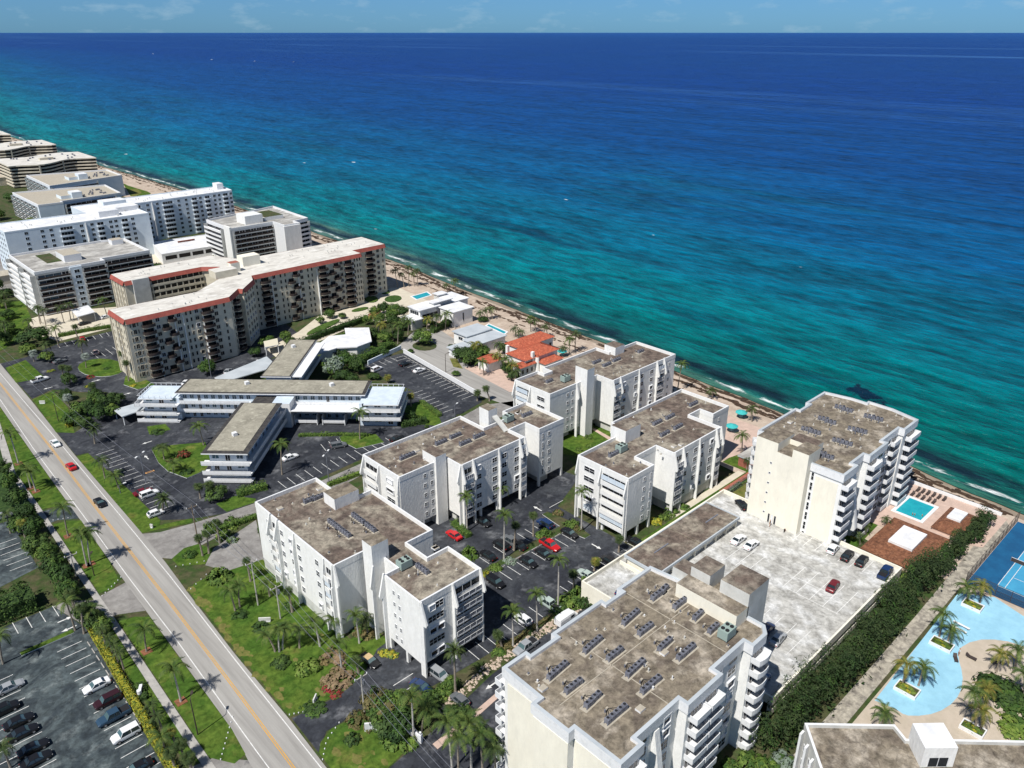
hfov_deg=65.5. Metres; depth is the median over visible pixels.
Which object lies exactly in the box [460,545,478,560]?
bush
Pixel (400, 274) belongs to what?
palm
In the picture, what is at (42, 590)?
verge
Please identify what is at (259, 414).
motel
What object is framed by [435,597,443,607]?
window
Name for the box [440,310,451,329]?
palm
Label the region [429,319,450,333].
hedge
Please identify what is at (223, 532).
bush
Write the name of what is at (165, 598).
road markings
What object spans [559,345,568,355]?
palm
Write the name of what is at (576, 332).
palm
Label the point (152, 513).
hatchback
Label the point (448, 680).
tree
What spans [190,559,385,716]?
front lawn
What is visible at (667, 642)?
condenser rack
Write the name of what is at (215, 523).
palm
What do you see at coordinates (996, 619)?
swimming pool
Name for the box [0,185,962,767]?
ground
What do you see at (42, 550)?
tree
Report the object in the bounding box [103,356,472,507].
parking markings
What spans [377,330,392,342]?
tree
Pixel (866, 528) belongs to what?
palm
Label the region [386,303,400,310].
tree
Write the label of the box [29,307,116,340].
forecourt paving
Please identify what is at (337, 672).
bush
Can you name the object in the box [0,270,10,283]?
building
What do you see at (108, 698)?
sport utility vehicle
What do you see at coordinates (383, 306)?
tree
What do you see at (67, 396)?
palm
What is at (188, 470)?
bush
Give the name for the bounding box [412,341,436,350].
planting bed
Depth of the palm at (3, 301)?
333.42 m
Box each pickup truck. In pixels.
[30,375,48,383]
[95,703,131,727]
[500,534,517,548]
[512,636,538,655]
[537,595,560,611]
[539,537,560,551]
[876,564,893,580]
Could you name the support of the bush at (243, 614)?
on the front lawn at (297, 692)
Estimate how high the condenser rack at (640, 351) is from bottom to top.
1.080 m
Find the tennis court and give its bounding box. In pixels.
[998,552,1023,595]
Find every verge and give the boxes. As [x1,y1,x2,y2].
[0,571,74,627]
[21,515,74,573]
[101,630,198,762]
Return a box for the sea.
[0,33,1023,513]
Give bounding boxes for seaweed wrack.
[12,138,1012,515]
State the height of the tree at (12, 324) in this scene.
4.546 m
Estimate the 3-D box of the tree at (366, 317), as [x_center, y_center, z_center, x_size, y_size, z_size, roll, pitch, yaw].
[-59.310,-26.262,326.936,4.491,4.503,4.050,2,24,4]
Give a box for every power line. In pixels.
[0,346,195,507]
[186,506,255,562]
[271,586,365,677]
[355,673,450,767]
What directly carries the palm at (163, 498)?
on the parking lot at (132, 435)
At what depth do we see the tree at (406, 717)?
135.34 m
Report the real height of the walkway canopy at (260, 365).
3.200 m
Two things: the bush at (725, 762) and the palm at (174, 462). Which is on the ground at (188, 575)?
the bush at (725, 762)
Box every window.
[225,455,230,460]
[284,570,288,578]
[319,601,323,610]
[386,486,394,495]
[387,495,395,504]
[428,614,436,624]
[429,625,437,635]
[429,636,437,646]
[430,647,438,658]
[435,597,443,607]
[436,609,443,619]
[437,620,445,631]
[437,631,444,641]
[438,643,445,653]
[476,482,481,489]
[492,484,497,490]
[514,474,519,480]
[537,395,544,401]
[583,484,593,493]
[583,494,592,503]
[584,465,594,474]
[584,475,593,484]
[660,724,670,741]
[661,712,671,727]
[661,737,667,751]
[662,750,666,761]
[718,735,725,749]
[720,712,730,728]
[722,700,730,715]
[725,676,735,691]
[727,663,736,678]
[927,758,948,766]
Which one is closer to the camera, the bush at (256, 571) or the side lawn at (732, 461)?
the bush at (256, 571)
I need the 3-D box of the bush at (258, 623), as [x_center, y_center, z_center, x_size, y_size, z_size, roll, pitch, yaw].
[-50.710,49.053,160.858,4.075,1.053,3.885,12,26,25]
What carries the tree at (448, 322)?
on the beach
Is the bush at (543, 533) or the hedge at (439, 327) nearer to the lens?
the bush at (543, 533)
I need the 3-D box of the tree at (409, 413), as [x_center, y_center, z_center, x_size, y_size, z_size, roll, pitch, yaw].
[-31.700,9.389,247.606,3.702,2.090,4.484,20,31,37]
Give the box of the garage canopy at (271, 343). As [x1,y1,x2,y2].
[263,338,278,355]
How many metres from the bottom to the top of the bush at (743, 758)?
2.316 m
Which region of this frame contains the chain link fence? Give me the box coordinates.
[966,511,1023,608]
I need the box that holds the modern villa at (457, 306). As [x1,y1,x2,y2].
[400,291,473,330]
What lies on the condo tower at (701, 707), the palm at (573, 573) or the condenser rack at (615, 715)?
the condenser rack at (615, 715)
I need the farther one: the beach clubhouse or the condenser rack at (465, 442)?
the beach clubhouse
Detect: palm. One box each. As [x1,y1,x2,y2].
[0,292,9,308]
[0,299,8,309]
[0,319,8,331]
[0,427,20,463]
[0,507,17,533]
[0,626,11,664]
[0,736,15,767]
[14,461,35,488]
[16,519,26,538]
[20,317,35,329]
[20,464,40,491]
[28,349,37,361]
[30,304,42,322]
[31,306,43,323]
[37,307,49,325]
[38,341,52,362]
[45,324,63,346]
[50,500,75,536]
[53,594,80,630]
[54,304,64,322]
[57,364,64,376]
[62,301,73,319]
[62,393,72,405]
[62,587,75,606]
[64,365,72,382]
[64,525,94,565]
[70,324,77,339]
[73,526,101,563]
[74,603,87,633]
[75,338,87,353]
[78,602,103,619]
[81,353,89,367]
[86,421,103,443]
[88,382,95,389]
[91,454,110,478]
[94,296,106,314]
[94,624,108,640]
[99,632,117,653]
[103,469,124,487]
[105,637,120,662]
[110,646,127,669]
[122,359,129,380]
[126,619,161,651]
[142,697,159,715]
[144,723,176,753]
[148,709,166,728]
[153,442,171,459]
[153,490,173,510]
[155,656,190,701]
[160,745,177,767]
[162,458,184,471]
[167,727,176,746]
[173,737,187,753]
[179,750,195,767]
[188,420,210,444]
[193,482,203,498]
[193,533,203,555]
[202,529,211,553]
[203,480,213,489]
[211,519,221,543]
[217,583,240,610]
[227,576,247,607]
[241,557,251,581]
[252,626,277,651]
[256,575,275,596]
[266,621,290,651]
[269,438,291,474]
[274,619,296,649]
[283,586,293,612]
[291,624,311,648]
[301,611,325,646]
[322,615,344,635]
[327,633,351,667]
[344,606,366,643]
[349,655,361,673]
[351,406,371,438]
[357,612,373,632]
[367,312,377,327]
[369,315,384,331]
[376,321,388,331]
[384,374,391,383]
[386,324,396,341]
[390,267,398,287]
[392,321,404,343]
[396,683,426,738]
[398,272,404,286]
[399,315,409,330]
[401,317,415,334]
[404,265,413,281]
[406,393,414,406]
[409,271,417,285]
[411,696,442,732]
[412,268,420,285]
[422,315,433,329]
[428,704,463,767]
[432,313,441,326]
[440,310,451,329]
[440,721,476,767]
[443,637,466,691]
[451,278,458,292]
[453,708,485,767]
[457,490,475,529]
[464,714,497,767]
[468,341,483,350]
[474,357,486,374]
[474,389,480,400]
[475,310,484,317]
[476,734,505,767]
[481,385,489,400]
[483,307,491,316]
[488,306,496,318]
[488,350,502,363]
[492,629,503,646]
[493,341,504,352]
[494,484,509,495]
[494,507,515,558]
[498,355,512,372]
[500,603,526,646]
[506,360,518,379]
[508,369,522,378]
[509,326,520,336]
[511,521,519,550]
[515,328,524,337]
[526,315,534,331]
[527,586,546,631]
[528,318,539,332]
[528,511,538,536]
[539,324,549,333]
[547,552,568,604]
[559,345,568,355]
[564,335,574,353]
[568,569,579,586]
[570,330,580,351]
[573,485,590,528]
[590,557,601,570]
[615,534,623,552]
[675,360,690,390]
[706,386,717,398]
[734,430,750,452]
[742,457,749,469]
[746,404,759,421]
[851,531,865,543]
[862,522,872,534]
[870,698,897,723]
[880,515,891,523]
[892,655,922,682]
[911,657,939,685]
[929,605,957,636]
[937,619,965,643]
[953,578,980,598]
[955,680,991,726]
[966,701,999,729]
[969,578,994,602]
[971,678,1004,709]
[986,644,1015,672]
[1000,639,1023,673]
[1009,661,1023,693]
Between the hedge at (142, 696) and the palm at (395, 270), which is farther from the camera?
the palm at (395, 270)
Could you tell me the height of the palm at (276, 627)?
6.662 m
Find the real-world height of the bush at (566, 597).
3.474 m
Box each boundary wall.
[367,345,400,364]
[403,349,474,393]
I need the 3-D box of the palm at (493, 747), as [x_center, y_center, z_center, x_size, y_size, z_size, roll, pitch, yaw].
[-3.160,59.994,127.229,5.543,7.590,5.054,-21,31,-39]
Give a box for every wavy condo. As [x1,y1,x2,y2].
[0,131,11,142]
[0,140,56,158]
[0,152,97,187]
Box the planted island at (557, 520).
[482,512,589,572]
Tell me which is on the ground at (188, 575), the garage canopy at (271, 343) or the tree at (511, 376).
the tree at (511, 376)
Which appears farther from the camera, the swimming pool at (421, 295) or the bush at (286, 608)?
the swimming pool at (421, 295)
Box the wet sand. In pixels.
[11,137,1023,519]
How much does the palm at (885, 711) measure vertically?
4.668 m
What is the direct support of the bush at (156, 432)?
on the garden bed at (165, 427)
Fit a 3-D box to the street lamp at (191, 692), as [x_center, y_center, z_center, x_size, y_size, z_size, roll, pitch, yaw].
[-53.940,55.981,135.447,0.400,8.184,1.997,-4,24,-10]
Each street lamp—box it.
[135,451,145,482]
[190,690,197,734]
[322,449,329,480]
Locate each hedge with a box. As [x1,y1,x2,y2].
[58,323,110,336]
[86,625,178,767]
[133,680,148,701]
[201,513,256,537]
[235,479,267,497]
[296,314,368,339]
[298,430,367,436]
[326,470,360,486]
[357,340,395,361]
[400,415,427,427]
[419,400,441,416]
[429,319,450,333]
[450,518,472,537]
[510,602,574,643]
[726,481,741,491]
[749,505,996,755]
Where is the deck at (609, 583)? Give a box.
[590,560,640,597]
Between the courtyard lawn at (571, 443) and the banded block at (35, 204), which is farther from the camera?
the banded block at (35, 204)
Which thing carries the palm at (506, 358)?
on the villa courtyard
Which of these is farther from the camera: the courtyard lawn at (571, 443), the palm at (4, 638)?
the courtyard lawn at (571, 443)
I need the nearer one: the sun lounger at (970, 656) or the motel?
the sun lounger at (970, 656)
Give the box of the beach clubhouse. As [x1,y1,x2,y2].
[737,446,755,469]
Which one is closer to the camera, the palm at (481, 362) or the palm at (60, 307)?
the palm at (481, 362)
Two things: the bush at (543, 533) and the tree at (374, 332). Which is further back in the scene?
the tree at (374, 332)
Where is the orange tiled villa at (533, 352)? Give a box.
[477,331,563,377]
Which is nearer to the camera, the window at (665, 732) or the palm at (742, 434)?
the window at (665, 732)
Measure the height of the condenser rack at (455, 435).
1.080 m
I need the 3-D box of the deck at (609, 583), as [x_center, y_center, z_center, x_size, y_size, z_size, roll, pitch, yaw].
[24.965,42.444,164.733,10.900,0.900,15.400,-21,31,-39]
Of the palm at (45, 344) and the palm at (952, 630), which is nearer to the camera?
the palm at (952, 630)
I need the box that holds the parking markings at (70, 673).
[0,538,159,767]
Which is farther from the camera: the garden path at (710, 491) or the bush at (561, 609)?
the garden path at (710, 491)
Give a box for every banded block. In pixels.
[5,237,153,315]
[11,185,121,219]
[25,169,125,195]
[204,206,311,257]
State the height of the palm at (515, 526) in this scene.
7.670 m
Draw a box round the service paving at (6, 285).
[0,260,12,289]
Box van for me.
[554,608,577,626]
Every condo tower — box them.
[495,555,771,767]
[745,391,920,544]
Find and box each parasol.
[726,423,737,430]
[735,409,747,416]
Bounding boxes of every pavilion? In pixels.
[153,234,215,263]
[860,517,949,573]
[931,507,977,537]
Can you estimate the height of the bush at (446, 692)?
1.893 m
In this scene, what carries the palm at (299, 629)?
on the front lawn at (297, 692)
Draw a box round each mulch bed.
[140,647,152,655]
[174,696,187,706]
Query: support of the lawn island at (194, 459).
on the parking lot at (132, 435)
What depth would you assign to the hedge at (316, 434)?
236.94 m
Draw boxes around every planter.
[893,679,920,700]
[928,635,954,653]
[958,718,986,739]
[961,597,984,613]
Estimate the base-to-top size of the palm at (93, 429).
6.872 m
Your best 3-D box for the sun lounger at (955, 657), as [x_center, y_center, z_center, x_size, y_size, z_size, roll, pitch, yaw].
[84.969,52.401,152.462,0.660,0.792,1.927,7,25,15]
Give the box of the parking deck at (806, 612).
[581,489,901,717]
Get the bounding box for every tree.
[0,288,12,294]
[0,294,6,307]
[0,309,15,318]
[0,322,15,330]
[0,325,15,332]
[0,331,13,343]
[0,457,13,472]
[0,470,19,490]
[0,487,29,506]
[0,581,39,626]
[3,191,13,199]
[6,514,27,532]
[11,325,53,343]
[14,500,37,516]
[16,515,46,535]
[17,342,36,352]
[20,532,52,555]
[33,541,58,560]
[34,551,69,574]
[37,351,54,360]
[47,562,76,584]
[53,577,81,599]
[58,387,73,397]
[60,372,77,385]
[61,411,81,425]
[68,401,87,414]
[70,600,95,622]
[74,415,94,426]
[81,399,99,413]
[82,608,107,629]
[86,392,102,402]
[87,388,103,395]
[88,402,110,419]
[92,616,114,634]
[95,394,115,404]
[103,403,120,417]
[106,392,125,404]
[197,358,216,372]
[204,483,229,501]
[247,347,261,356]
[258,335,274,344]
[279,330,292,339]
[284,337,296,343]
[315,316,324,322]
[321,354,346,374]
[323,308,335,317]
[332,368,349,379]
[338,312,345,317]
[338,349,357,369]
[346,372,359,379]
[348,356,366,371]
[358,685,388,716]
[362,315,371,324]
[366,372,380,378]
[367,305,380,315]
[367,704,404,739]
[369,691,398,721]
[370,327,379,338]
[375,312,385,321]
[377,301,389,311]
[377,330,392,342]
[378,348,389,354]
[380,720,407,742]
[383,689,410,710]
[385,309,399,317]
[385,315,398,323]
[385,702,418,732]
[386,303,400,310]
[391,329,404,338]
[395,319,409,328]
[397,305,408,314]
[398,696,421,722]
[404,411,416,418]
[411,328,432,343]
[418,694,439,714]
[429,321,438,326]
[440,674,461,690]
[442,318,451,325]
[443,702,471,726]
[451,345,469,360]
[451,370,460,374]
[459,346,481,364]
[474,345,490,355]
[477,316,488,321]
[501,363,512,372]
[505,372,519,378]
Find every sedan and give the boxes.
[0,678,24,696]
[2,712,34,731]
[6,722,38,743]
[16,737,49,759]
[19,749,52,767]
[50,439,60,447]
[52,358,66,363]
[65,462,76,470]
[78,321,90,325]
[82,676,111,694]
[93,349,99,354]
[93,497,106,507]
[99,314,108,318]
[128,756,153,767]
[132,487,151,496]
[282,453,298,461]
[359,651,380,668]
[389,435,404,442]
[399,361,411,366]
[409,677,430,693]
[413,367,425,373]
[445,530,462,540]
[476,516,491,527]
[479,549,496,561]
[515,540,527,551]
[519,555,537,568]
[534,547,551,559]
[560,527,578,538]
[576,568,592,577]
[626,536,641,545]
[730,534,746,545]
[734,499,747,510]
[743,539,759,550]
[764,622,774,637]
[766,672,770,682]
[769,630,786,647]
[825,579,839,593]
[840,549,854,561]
[854,554,868,567]
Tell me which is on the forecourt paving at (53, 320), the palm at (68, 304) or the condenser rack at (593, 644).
the palm at (68, 304)
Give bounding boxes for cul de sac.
[397,329,512,406]
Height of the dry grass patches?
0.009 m
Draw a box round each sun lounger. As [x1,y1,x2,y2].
[953,652,958,661]
[966,652,976,660]
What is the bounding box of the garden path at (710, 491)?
[672,471,743,516]
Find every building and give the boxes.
[0,175,7,185]
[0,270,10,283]
[624,501,739,572]
[793,723,1023,767]
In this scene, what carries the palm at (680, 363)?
on the beach
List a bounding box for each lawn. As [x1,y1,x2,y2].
[0,408,65,508]
[0,450,28,522]
[6,360,42,382]
[33,391,74,432]
[53,520,118,592]
[77,454,191,532]
[118,617,244,763]
[124,184,150,195]
[129,189,140,196]
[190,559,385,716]
[319,722,402,767]
[450,358,462,368]
[563,425,610,456]
[641,472,746,540]
[723,454,748,471]
[733,484,745,497]
[843,522,877,546]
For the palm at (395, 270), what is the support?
on the condo terrace at (406, 300)
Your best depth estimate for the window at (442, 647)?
149.70 m
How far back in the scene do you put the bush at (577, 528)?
191.68 m
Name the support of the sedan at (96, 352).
on the parking lot at (70, 352)
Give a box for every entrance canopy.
[71,305,95,322]
[114,402,146,424]
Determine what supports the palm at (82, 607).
on the parking lot at (57, 703)
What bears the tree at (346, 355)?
on the ground at (188, 575)
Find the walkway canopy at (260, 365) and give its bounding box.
[215,356,271,378]
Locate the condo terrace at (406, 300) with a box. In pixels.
[267,287,427,356]
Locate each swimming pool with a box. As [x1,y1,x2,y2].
[410,291,431,299]
[485,323,507,333]
[875,593,1023,715]
[891,495,938,522]
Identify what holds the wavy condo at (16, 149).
on the ground at (188, 575)
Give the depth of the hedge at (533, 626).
160.23 m
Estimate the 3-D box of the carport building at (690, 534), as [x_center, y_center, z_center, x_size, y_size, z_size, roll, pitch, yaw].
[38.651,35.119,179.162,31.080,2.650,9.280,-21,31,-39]
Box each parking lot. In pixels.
[0,505,78,586]
[0,606,163,767]
[1,331,318,402]
[58,391,456,519]
[206,520,263,569]
[214,324,296,378]
[365,353,481,416]
[378,468,631,693]
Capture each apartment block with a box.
[255,478,485,677]
[360,402,563,527]
[512,341,675,436]
[574,389,728,542]
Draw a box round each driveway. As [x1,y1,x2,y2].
[54,583,144,621]
[193,758,251,767]
[292,649,411,751]
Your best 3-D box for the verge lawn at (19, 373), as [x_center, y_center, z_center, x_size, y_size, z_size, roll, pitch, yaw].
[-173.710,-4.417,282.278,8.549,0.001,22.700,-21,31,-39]
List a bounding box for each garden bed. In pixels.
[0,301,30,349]
[78,359,122,376]
[124,376,153,389]
[147,424,169,433]
[172,544,212,565]
[217,496,255,511]
[307,319,339,334]
[339,434,383,448]
[352,307,367,311]
[365,296,377,302]
[385,295,400,301]
[404,402,440,425]
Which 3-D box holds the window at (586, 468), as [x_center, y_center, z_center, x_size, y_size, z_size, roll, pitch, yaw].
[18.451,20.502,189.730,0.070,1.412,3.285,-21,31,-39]
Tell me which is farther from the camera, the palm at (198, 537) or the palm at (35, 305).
the palm at (35, 305)
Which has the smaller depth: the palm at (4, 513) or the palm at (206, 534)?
the palm at (206, 534)
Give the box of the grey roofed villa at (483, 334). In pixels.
[446,323,506,357]
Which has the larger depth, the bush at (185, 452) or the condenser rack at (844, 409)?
the bush at (185, 452)
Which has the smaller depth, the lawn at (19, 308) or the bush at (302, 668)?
the bush at (302, 668)
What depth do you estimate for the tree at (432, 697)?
139.54 m
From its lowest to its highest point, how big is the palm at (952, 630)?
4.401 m
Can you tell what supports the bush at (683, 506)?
on the ground at (188, 575)
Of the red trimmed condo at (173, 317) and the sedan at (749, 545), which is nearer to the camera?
the sedan at (749, 545)
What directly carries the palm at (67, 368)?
on the parking lot at (70, 352)
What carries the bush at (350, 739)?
on the corner lawn at (367, 745)
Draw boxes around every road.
[0,364,325,767]
[143,401,512,558]
[390,607,586,767]
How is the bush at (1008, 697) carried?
on the ground at (188, 575)
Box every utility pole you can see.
[64,552,76,575]
[186,504,198,543]
[245,559,258,605]
[270,583,281,618]
[354,672,366,713]
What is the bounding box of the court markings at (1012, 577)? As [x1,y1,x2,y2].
[998,553,1023,596]
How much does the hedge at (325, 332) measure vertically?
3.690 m
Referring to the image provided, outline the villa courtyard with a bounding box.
[465,364,514,391]
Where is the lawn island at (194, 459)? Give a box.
[152,442,209,477]
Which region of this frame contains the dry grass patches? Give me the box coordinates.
[186,586,387,767]
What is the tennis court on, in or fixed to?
on the tennis surround
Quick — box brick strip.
[433,694,497,748]
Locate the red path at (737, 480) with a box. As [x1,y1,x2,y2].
[719,472,748,490]
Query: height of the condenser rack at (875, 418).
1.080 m
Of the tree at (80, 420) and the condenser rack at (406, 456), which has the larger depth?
the tree at (80, 420)
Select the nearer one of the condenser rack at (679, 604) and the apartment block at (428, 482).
the condenser rack at (679, 604)
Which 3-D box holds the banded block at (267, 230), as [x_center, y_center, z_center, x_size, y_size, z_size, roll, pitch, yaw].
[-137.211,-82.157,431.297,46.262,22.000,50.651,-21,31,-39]
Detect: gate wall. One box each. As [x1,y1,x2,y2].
[364,722,376,731]
[406,727,422,743]
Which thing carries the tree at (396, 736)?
on the ground at (188, 575)
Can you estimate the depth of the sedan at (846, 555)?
174.17 m
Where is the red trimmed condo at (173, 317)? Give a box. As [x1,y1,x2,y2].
[107,237,386,381]
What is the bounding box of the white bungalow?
[319,327,371,361]
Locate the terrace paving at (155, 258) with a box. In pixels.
[152,254,161,263]
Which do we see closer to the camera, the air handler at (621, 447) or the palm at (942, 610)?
the palm at (942, 610)
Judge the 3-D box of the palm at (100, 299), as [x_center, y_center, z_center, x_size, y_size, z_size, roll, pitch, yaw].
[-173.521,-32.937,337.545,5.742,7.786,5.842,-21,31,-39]
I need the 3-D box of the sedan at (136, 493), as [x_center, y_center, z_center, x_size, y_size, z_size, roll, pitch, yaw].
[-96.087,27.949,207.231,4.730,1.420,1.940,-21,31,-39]
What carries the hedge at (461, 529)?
on the parking lot at (554, 488)
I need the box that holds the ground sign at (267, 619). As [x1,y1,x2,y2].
[258,617,270,621]
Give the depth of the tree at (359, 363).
277.67 m
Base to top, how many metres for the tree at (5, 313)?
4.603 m
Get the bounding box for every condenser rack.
[301,495,313,505]
[312,492,323,502]
[325,518,338,529]
[335,524,353,539]
[349,511,365,525]
[362,521,378,533]
[397,451,417,461]
[413,562,431,576]
[433,438,449,446]
[447,431,463,440]
[457,438,472,447]
[471,431,486,440]
[519,410,533,418]
[542,659,571,684]
[544,378,554,384]
[560,676,586,697]
[579,634,605,657]
[579,689,605,712]
[590,359,601,365]
[600,702,631,728]
[601,361,612,367]
[602,645,626,664]
[606,449,622,459]
[611,356,621,363]
[618,607,642,628]
[621,657,648,681]
[633,621,656,639]
[635,348,644,353]
[636,673,664,698]
[647,587,668,603]
[650,418,663,426]
[653,636,674,655]
[654,583,671,590]
[658,429,670,438]
[663,413,676,420]
[669,596,687,612]
[671,422,684,431]
[672,641,699,664]
[687,400,699,407]
[687,608,706,623]
[702,621,719,637]
[799,426,811,433]
[807,428,822,436]
[815,415,828,422]
[820,452,835,461]
[823,418,837,425]
[830,437,842,445]
[832,404,845,411]
[838,439,854,447]
[840,406,854,413]
[845,426,856,433]
[853,427,868,435]
[861,413,873,420]
[870,415,884,422]
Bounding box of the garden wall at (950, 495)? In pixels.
[909,479,1001,515]
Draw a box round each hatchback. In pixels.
[146,508,164,518]
[450,692,469,706]
[514,613,532,626]
[600,555,615,563]
[826,543,839,554]
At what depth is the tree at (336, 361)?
273.08 m
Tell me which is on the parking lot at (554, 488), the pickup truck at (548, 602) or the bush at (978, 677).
the pickup truck at (548, 602)
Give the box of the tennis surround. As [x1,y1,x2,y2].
[967,522,1023,607]
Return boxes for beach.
[11,138,1023,610]
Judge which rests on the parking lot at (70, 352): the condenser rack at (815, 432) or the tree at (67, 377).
the tree at (67, 377)
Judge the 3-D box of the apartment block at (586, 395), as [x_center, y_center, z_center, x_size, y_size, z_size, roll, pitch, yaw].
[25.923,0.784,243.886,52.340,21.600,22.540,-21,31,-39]
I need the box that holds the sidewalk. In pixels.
[0,424,215,767]
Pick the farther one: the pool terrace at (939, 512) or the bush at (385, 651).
the pool terrace at (939, 512)
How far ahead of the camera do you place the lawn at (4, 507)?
204.56 m
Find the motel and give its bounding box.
[134,340,407,482]
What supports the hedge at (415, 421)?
on the parking lot at (132, 435)
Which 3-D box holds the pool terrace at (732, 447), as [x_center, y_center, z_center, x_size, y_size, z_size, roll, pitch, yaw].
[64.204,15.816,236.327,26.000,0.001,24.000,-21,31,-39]
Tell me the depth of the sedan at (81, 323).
326.74 m
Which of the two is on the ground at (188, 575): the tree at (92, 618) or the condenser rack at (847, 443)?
the tree at (92, 618)
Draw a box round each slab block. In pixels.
[0,197,154,269]
[123,182,234,240]
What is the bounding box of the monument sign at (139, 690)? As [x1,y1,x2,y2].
[136,684,142,694]
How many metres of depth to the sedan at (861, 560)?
172.39 m
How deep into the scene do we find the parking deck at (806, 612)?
167.44 m
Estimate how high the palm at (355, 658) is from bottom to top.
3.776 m
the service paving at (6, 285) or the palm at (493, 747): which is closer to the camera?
the palm at (493, 747)
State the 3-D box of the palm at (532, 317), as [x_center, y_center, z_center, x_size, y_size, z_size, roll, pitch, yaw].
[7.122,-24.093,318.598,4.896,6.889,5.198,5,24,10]
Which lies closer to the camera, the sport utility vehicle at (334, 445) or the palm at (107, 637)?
the palm at (107, 637)
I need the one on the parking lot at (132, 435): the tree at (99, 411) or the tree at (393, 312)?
the tree at (99, 411)
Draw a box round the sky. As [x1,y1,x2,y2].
[0,0,1023,32]
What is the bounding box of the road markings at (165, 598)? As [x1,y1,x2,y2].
[0,373,321,767]
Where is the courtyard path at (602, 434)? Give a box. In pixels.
[592,428,610,439]
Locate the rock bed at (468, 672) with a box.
[432,601,582,725]
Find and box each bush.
[150,428,164,435]
[175,448,192,458]
[178,468,194,475]
[181,550,196,558]
[203,521,221,529]
[205,566,234,587]
[215,527,233,540]
[223,514,240,529]
[226,535,238,543]
[230,607,248,619]
[250,566,261,575]
[251,620,270,633]
[270,654,291,670]
[281,600,296,611]
[292,656,322,678]
[298,697,326,718]
[306,623,321,632]
[318,645,346,665]
[320,665,357,690]
[320,685,332,692]
[328,689,343,699]
[343,731,361,747]
[344,709,367,730]
[350,624,363,637]
[360,628,375,640]
[361,716,373,733]
[377,648,389,657]
[379,731,412,752]
[387,650,398,658]
[398,735,419,754]
[421,685,444,702]
[433,684,453,699]
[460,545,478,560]
[489,562,502,572]
[490,647,506,657]
[495,639,512,649]
[502,555,516,565]
[535,527,554,538]
[549,601,570,615]
[552,508,563,516]
[556,591,580,610]
[562,518,578,528]
[567,585,580,599]
[574,524,584,532]
[575,446,582,452]
[576,596,592,608]
[584,434,591,439]
[650,517,661,526]
[657,513,669,520]
[664,507,679,517]
[679,503,690,510]
[718,756,741,767]
[737,749,757,767]
[752,753,778,767]
[770,749,794,767]
[971,672,1003,689]
[981,670,1022,711]
[995,683,1023,713]
[995,711,1023,740]
[1003,701,1023,722]
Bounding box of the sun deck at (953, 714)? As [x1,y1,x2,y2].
[852,590,1023,739]
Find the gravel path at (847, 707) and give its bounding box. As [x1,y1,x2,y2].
[793,521,1009,755]
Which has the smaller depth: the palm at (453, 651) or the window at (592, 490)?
the palm at (453, 651)
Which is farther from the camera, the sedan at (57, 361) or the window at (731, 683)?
the sedan at (57, 361)
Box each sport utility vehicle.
[0,699,19,715]
[92,688,122,709]
[110,720,141,744]
[139,488,159,498]
[330,441,346,449]
[370,365,382,372]
[427,663,447,683]
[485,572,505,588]
[492,539,510,551]
[536,518,553,529]
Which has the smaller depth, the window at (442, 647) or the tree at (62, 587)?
the window at (442, 647)
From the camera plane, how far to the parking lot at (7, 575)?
183.38 m
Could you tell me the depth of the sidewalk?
156.10 m
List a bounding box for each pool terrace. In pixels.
[722,415,760,459]
[870,482,1006,547]
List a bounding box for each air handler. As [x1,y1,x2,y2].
[396,554,412,571]
[502,412,513,422]
[560,373,570,382]
[615,442,627,453]
[717,621,736,642]
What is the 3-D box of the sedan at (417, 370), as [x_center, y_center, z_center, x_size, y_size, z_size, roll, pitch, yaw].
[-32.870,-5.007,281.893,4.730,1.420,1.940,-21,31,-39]
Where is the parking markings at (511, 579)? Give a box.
[393,500,633,688]
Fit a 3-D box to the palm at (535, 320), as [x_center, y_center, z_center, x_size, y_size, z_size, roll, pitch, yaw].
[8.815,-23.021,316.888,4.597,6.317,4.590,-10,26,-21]
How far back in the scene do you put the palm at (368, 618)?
157.09 m
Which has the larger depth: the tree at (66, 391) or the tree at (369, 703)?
the tree at (66, 391)
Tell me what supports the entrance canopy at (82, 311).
on the forecourt paving at (53, 320)
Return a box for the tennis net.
[1010,557,1023,565]
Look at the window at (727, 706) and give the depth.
129.19 m
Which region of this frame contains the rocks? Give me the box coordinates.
[433,604,585,714]
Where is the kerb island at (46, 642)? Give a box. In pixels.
[20,629,73,655]
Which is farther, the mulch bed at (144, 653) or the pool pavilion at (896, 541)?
the pool pavilion at (896, 541)
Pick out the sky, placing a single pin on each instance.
(16, 16)

